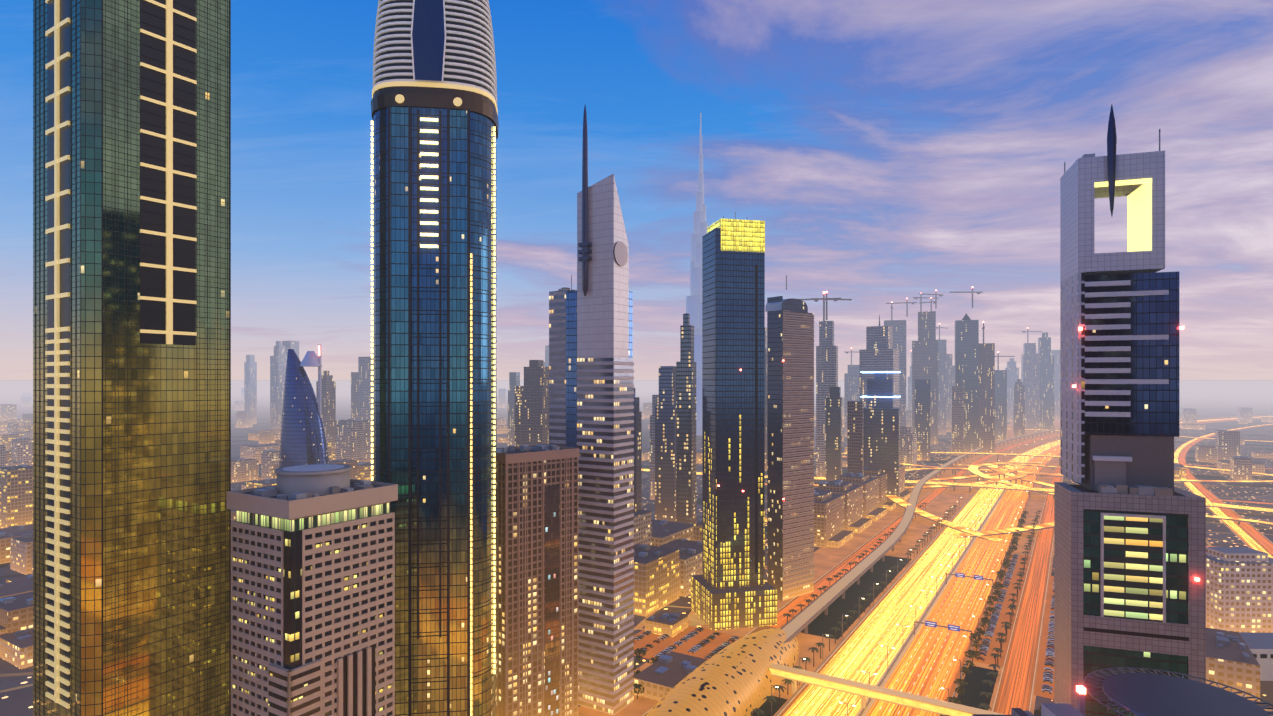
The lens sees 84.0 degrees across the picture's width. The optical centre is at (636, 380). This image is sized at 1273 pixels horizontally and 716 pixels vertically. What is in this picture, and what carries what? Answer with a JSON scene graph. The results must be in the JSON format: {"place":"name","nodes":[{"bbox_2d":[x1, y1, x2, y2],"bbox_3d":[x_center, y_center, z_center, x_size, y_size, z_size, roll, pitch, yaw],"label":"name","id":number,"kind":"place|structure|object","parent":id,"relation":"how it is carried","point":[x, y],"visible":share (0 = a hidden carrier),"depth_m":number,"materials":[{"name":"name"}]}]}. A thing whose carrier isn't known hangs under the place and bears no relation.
{"place":"outdoors","nodes":[
{"label":"outdoors","id":0,"kind":"place"},
{"bbox_2d":[0,381,1272,715],"bbox_3d":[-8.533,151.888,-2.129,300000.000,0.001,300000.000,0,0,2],"label":"ground","id":1,"kind":"structure","parent":0,"point":[1214,399],"depth_m":1570.48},
{"bbox_2d":[33,0,230,715],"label":"skyscraper","id":2,"kind":"structure","parent":1,"relation":"on","point":[131,351],"depth_m":205.21,"materials":[{"name":"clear glass"}]},
{"bbox_2d":[279,345,328,467],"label":"curved sail-shaped tower","id":3,"kind":"structure","parent":1,"relation":"on","point":[303,440],"depth_m":638.99,"materials":[{"name":"blue glass"}]},
{"bbox_2d":[227,464,397,715],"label":"office building","id":4,"kind":"structure","parent":1,"relation":"on","point":[312,589],"depth_m":212.85,"materials":[{"name":"concrete"}]},
{"bbox_2d":[371,0,498,715],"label":"skyscraper","id":5,"kind":"structure","parent":1,"relation":"on","point":[434,123],"depth_m":253.10,"materials":[{"name":"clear glass"}]},
{"bbox_2d":[497,444,578,715],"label":"building","id":6,"kind":"structure","parent":1,"relation":"on","point":[537,580],"depth_m":295.27,"materials":[{"name":"concrete"}]},
{"bbox_2d":[21,287,1059,523],"bbox_3d":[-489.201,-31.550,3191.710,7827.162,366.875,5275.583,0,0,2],"label":"distant skyscrapers","id":7,"kind":"structure","parent":1,"relation":"on","point":[973,398],"depth_m":1318.12,"materials":[{"name":"silver metal"}]},
{"bbox_2d":[549,106,633,715],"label":"skyscraper","id":8,"kind":"structure","parent":1,"relation":"on","point":[591,388],"depth_m":326.29,"materials":[{"name":"white"}]},
{"bbox_2d":[0,397,1272,701],"bbox_3d":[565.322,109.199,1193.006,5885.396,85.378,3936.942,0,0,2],"label":"low-rise buildings","id":9,"kind":"structure","parent":1,"relation":"on","point":[668,553],"depth_m":644.84,"materials":[{"name":"brown"}]},
{"bbox_2d":[686,113,707,434],"bbox_3d":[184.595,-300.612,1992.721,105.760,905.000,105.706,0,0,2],"label":"skyscraper","id":10,"kind":"structure","parent":1,"relation":"on","point":[694,299],"depth_m":1967.78,"materials":[{"name":"grey metal"}]},
{"bbox_2d":[691,212,776,629],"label":"skyscraper","id":11,"kind":"structure","parent":1,"relation":"on","point":[731,588],"depth_m":444.25,"materials":[{"name":"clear glass"}]},
{"bbox_2d":[765,275,813,600],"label":"high-rise tower","id":12,"kind":"structure","parent":1,"relation":"on","point":[790,451],"depth_m":494.02,"materials":[{"name":"grey glass"}]},
{"bbox_2d":[781,428,1059,643],"bbox_3d":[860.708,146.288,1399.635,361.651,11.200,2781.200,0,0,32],"label":"metro viaduct","id":13,"kind":"object","parent":1,"relation":"on","point":[795,626],"visible":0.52,"depth_m":539.58,"materials":[{"name":"concrete"}]},
{"bbox_2d":[642,429,1272,541],"bbox_3d":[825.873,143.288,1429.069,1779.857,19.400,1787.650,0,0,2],"label":"interchange flyovers","id":14,"kind":"object","parent":1,"relation":"on","point":[1018,471],"visible":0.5,"depth_m":981.95,"materials":[{"name":"concrete"}]},
{"bbox_2d":[1054,105,1205,715],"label":"skyscraper","id":15,"kind":"structure","parent":1,"relation":"on","point":[1129,554],"depth_m":214.12,"materials":[{"name":"stone"}]},
{"bbox_2d":[1206,547,1272,680],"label":"white buildings","id":16,"kind":"structure","parent":1,"relation":"on","point":[1239,589],"depth_m":412.12,"materials":[{"name":"white concrete"}]},
{"bbox_2d":[0,0,1272,380],"label":"sky","id":17,"kind":"structure","parent":0,"point":[886,151],"materials":[{"name":"blue"}]},
{"bbox_2d":[634,554,1053,698],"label":"parking lot","id":18,"kind":"structure","parent":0,"point":[702,652],"depth_m":415.65,"materials":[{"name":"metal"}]},
{"bbox_2d":[634,554,1053,693],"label":"parked cars","id":19,"kind":"object","parent":18,"relation":"on","point":[1048,675],"visible":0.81,"depth_m":411.79,"materials":[{"name":"multicoloured paint"}]},
{"bbox_2d":[578,415,1272,715],"bbox_3d":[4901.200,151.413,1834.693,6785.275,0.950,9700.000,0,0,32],"label":"highway road","id":20,"kind":"structure","parent":0,"point":[921,662],"depth_m":474.43,"materials":[{"name":"asphalt"}]},
{"bbox_2d":[646,628,798,715],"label":"metro station","id":21,"kind":"object","parent":20,"relation":"on","point":[736,678],"visible":0.85,"depth_m":328.19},
{"bbox_2d":[634,503,1041,715],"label":"trees","id":22,"kind":"object","parent":20,"relation":"on","point":[997,586],"visible":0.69,"depth_m":422.44,"materials":[{"name":"green plant"}]},
{"bbox_2d":[769,663,1005,715],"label":"footbridge","id":23,"kind":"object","parent":20,"relation":"on","point":[901,698],"visible":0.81,"depth_m":322.63,"materials":[{"name":"concrete"}]},
{"bbox_2d":[771,442,1051,715],"bbox_3d":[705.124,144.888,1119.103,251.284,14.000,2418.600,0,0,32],"label":"street lamps","id":24,"kind":"object","parent":20,"relation":"on","point":[930,591],"visible":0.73,"depth_m":495.22,"materials":[{"name":"grey metal"}]},
{"bbox_2d":[914,572,992,644],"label":"highway sign gantries","id":25,"kind":"object","parent":20,"relation":"on","point":[949,627],"visible":0.96,"depth_m":418.01,"materials":[{"name":"silver metal"}]},
{"bbox_2d":[972,667,1272,715],"bbox_3d":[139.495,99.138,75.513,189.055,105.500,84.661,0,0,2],"label":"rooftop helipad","id":26,"kind":"object","parent":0,"point":[1144,694],"visible":1,"depth_m":107.97,"materials":[{"name":"grey concrete"}]},
{"bbox_2d":[1045,424,1272,603],"bbox_3d":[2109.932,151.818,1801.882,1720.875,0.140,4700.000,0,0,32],"label":"curved elevated road","id":27,"kind":"structure","parent":0,"point":[1249,535],"depth_m":830.07,"materials":[{"name":"asphalt"}]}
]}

